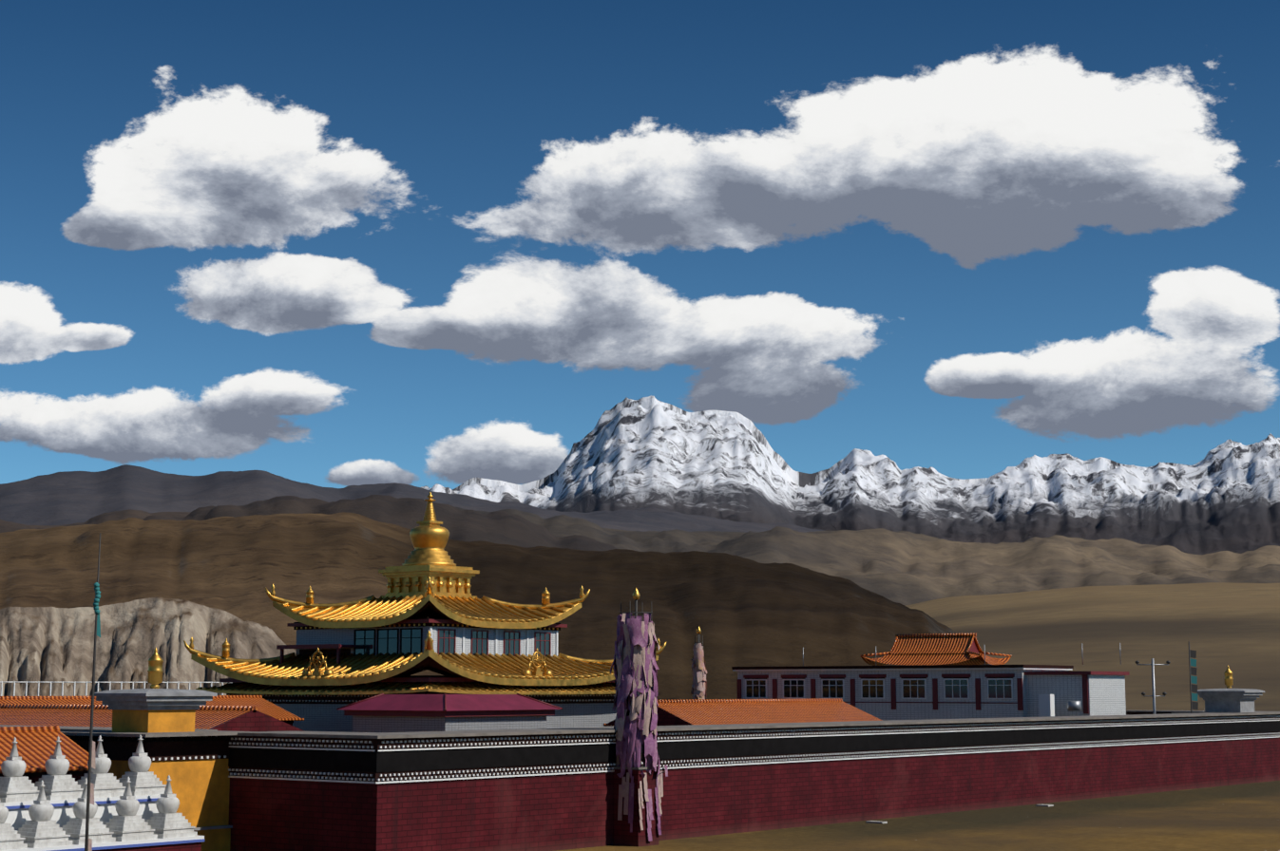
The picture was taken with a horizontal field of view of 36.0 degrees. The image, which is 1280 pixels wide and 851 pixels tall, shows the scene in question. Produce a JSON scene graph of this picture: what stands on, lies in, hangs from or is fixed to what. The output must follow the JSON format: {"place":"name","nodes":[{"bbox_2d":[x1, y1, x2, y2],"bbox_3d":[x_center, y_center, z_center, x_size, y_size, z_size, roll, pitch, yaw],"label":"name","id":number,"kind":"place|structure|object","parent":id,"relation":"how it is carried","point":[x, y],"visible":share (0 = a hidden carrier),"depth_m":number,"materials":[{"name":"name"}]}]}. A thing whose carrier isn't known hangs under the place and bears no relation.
{"place":"outdoors","nodes":[
{"label":"outdoors","id":0,"kind":"place"},
{"bbox_2d":[0,735,204,850],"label":"stupas","id":1,"kind":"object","parent":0,"point":[136,808],"depth_m":72.53,"materials":[{"name":"white"}]},
{"bbox_2d":[60,648,262,850],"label":"corner tower","id":2,"kind":"structure","parent":0,"point":[185,756],"depth_m":80.05,"materials":[{"name":"yellow paint"}]},
{"bbox_2d":[0,495,617,551],"bbox_3d":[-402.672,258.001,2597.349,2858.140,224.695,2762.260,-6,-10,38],"label":"hill","id":3,"kind":"structure","parent":0,"point":[501,527],"depth_m":1687.52,"materials":[{"name":"brown soil"}]},
{"bbox_2d":[0,464,824,533],"bbox_3d":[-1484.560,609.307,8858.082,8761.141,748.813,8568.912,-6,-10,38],"label":"mountain ridge","id":4,"kind":"structure","parent":0,"point":[64,498],"depth_m":7200.39,"materials":[{"name":"stone"}]},
{"bbox_2d":[0,512,990,700],"bbox_3d":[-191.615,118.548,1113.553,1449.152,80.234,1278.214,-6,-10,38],"label":"hill","id":5,"kind":"structure","parent":0,"point":[740,611],"depth_m":475.08,"materials":[{"name":"brown soil"}]},
{"bbox_2d":[0,0,1279,490],"label":"sky","id":6,"kind":"structure","parent":0,"point":[324,243],"materials":[{"name":"blue"}]},
{"bbox_2d":[420,395,1279,554],"bbox_3d":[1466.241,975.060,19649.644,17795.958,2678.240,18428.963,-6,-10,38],"label":"snowy mountain","id":7,"kind":"structure","parent":0,"point":[642,452],"depth_m":17410.49,"materials":[{"name":"white snow"}]},
{"bbox_2d":[456,507,1279,605],"bbox_3d":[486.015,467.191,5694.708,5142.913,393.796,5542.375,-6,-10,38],"label":"foothills","id":8,"kind":"object","parent":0,"point":[905,567],"depth_m":4148.15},
{"bbox_2d":[556,781,1279,850],"bbox_3d":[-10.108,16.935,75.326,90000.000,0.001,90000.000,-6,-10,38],"label":"ground","id":9,"kind":"structure","parent":0,"point":[1244,817],"depth_m":95.18,"materials":[{"name":"brown soil"}]},
{"bbox_2d":[0,725,88,784],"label":"hall behind stupas","id":10,"kind":"structure","parent":9,"relation":"on","point":[35,746],"depth_m":75.59,"materials":[{"name":"orange tile"}]},
{"bbox_2d":[84,534,100,850],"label":"flag pole","id":11,"kind":"object","parent":9,"relation":"on","point":[90,786],"visible":1,"depth_m":61.71,"materials":[{"name":"grey metal"}]},
{"bbox_2d":[0,681,223,696],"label":"hill fence","id":12,"kind":"object","parent":9,"relation":"on","point":[62,682],"visible":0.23,"depth_m":226.78,"materials":[{"name":"white paint"}]},
{"bbox_2d":[0,596,295,696],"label":"rocky cliff","id":13,"kind":"structure","parent":9,"relation":"on","point":[47,644],"depth_m":269.88,"materials":[{"name":"beige stone"}]},
{"bbox_2d":[0,695,304,725],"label":"hall","id":14,"kind":"structure","parent":9,"relation":"on","point":[264,706],"depth_m":134.03,"materials":[{"name":"orange tile"}]},
{"bbox_2d":[0,704,304,731],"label":"hall","id":15,"kind":"structure","parent":9,"relation":"on","point":[227,718],"depth_m":95.41,"materials":[{"name":"orange tile"}]},
{"bbox_2d":[183,492,666,732],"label":"temple","id":16,"kind":"structure","parent":9,"relation":"on","point":[429,612],"depth_m":145.22,"materials":[{"name":"gold metal"}]},
{"bbox_2d":[336,693,562,732],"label":"small building","id":17,"kind":"structure","parent":9,"relation":"on","point":[382,713],"depth_m":126.90,"materials":[{"name":"purple paint"}]},
{"bbox_2d":[610,587,668,846],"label":"prayer flag pillar","id":18,"kind":"structure","parent":9,"relation":"on","point":[638,792],"depth_m":86.50,"materials":[{"name":"purple fabric"}]},
{"bbox_2d":[0,710,1279,850],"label":"perimeter wall","id":19,"kind":"structure","parent":9,"relation":"on","point":[543,790],"depth_m":92.11,"materials":[{"name":"red paint"}]},
{"bbox_2d":[690,626,706,699],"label":"prayer flag pillar","id":20,"kind":"structure","parent":9,"relation":"on","point":[699,682],"depth_m":133.81,"materials":[{"name":"grey fabric"}]},
{"bbox_2d":[603,698,882,726],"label":"hall","id":21,"kind":"structure","parent":9,"relation":"on","point":[697,712],"depth_m":123.51,"materials":[{"name":"orange tile"}]},
{"bbox_2d":[731,643,1129,721],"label":"long building","id":22,"kind":"structure","parent":9,"relation":"on","point":[923,693],"depth_m":149.17,"materials":[{"name":"paint"}]},
{"bbox_2d":[859,633,1012,666],"bbox_3d":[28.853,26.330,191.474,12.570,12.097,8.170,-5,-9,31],"label":"tiled roof","id":23,"kind":"structure","parent":22,"relation":"on","point":[940,649],"depth_m":190.97,"materials":[{"name":"tile"}]},
{"bbox_2d":[865,804,1279,850],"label":"stones","id":24,"kind":"object","parent":9,"relation":"on","point":[873,822],"visible":1,"depth_m":100.78,"materials":[{"name":"stone"}]},
{"bbox_2d":[1135,658,1170,714],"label":"utility pole","id":25,"kind":"object","parent":9,"relation":"on","point":[1164,694],"visible":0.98,"depth_m":157.92,"materials":[{"name":"grey metal"}]},
{"bbox_2d":[1188,641,1198,713],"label":"flag pole","id":26,"kind":"object","parent":9,"relation":"on","point":[1193,680],"visible":0.88,"depth_m":143.01,"materials":[{"name":"teal fabric"}]},
{"bbox_2d":[1171,666,1268,713],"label":"corner tower","id":27,"kind":"structure","parent":9,"relation":"on","point":[1229,699],"depth_m":146.96,"materials":[{"name":"white paint"}]},
{"bbox_2d":[904,582,1279,711],"bbox_3d":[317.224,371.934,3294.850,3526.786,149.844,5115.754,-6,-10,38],"label":"grassy plain","id":28,"kind":"structure","parent":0,"point":[1220,627],"depth_m":677.18,"materials":[{"name":"brown plant"}]}
]}

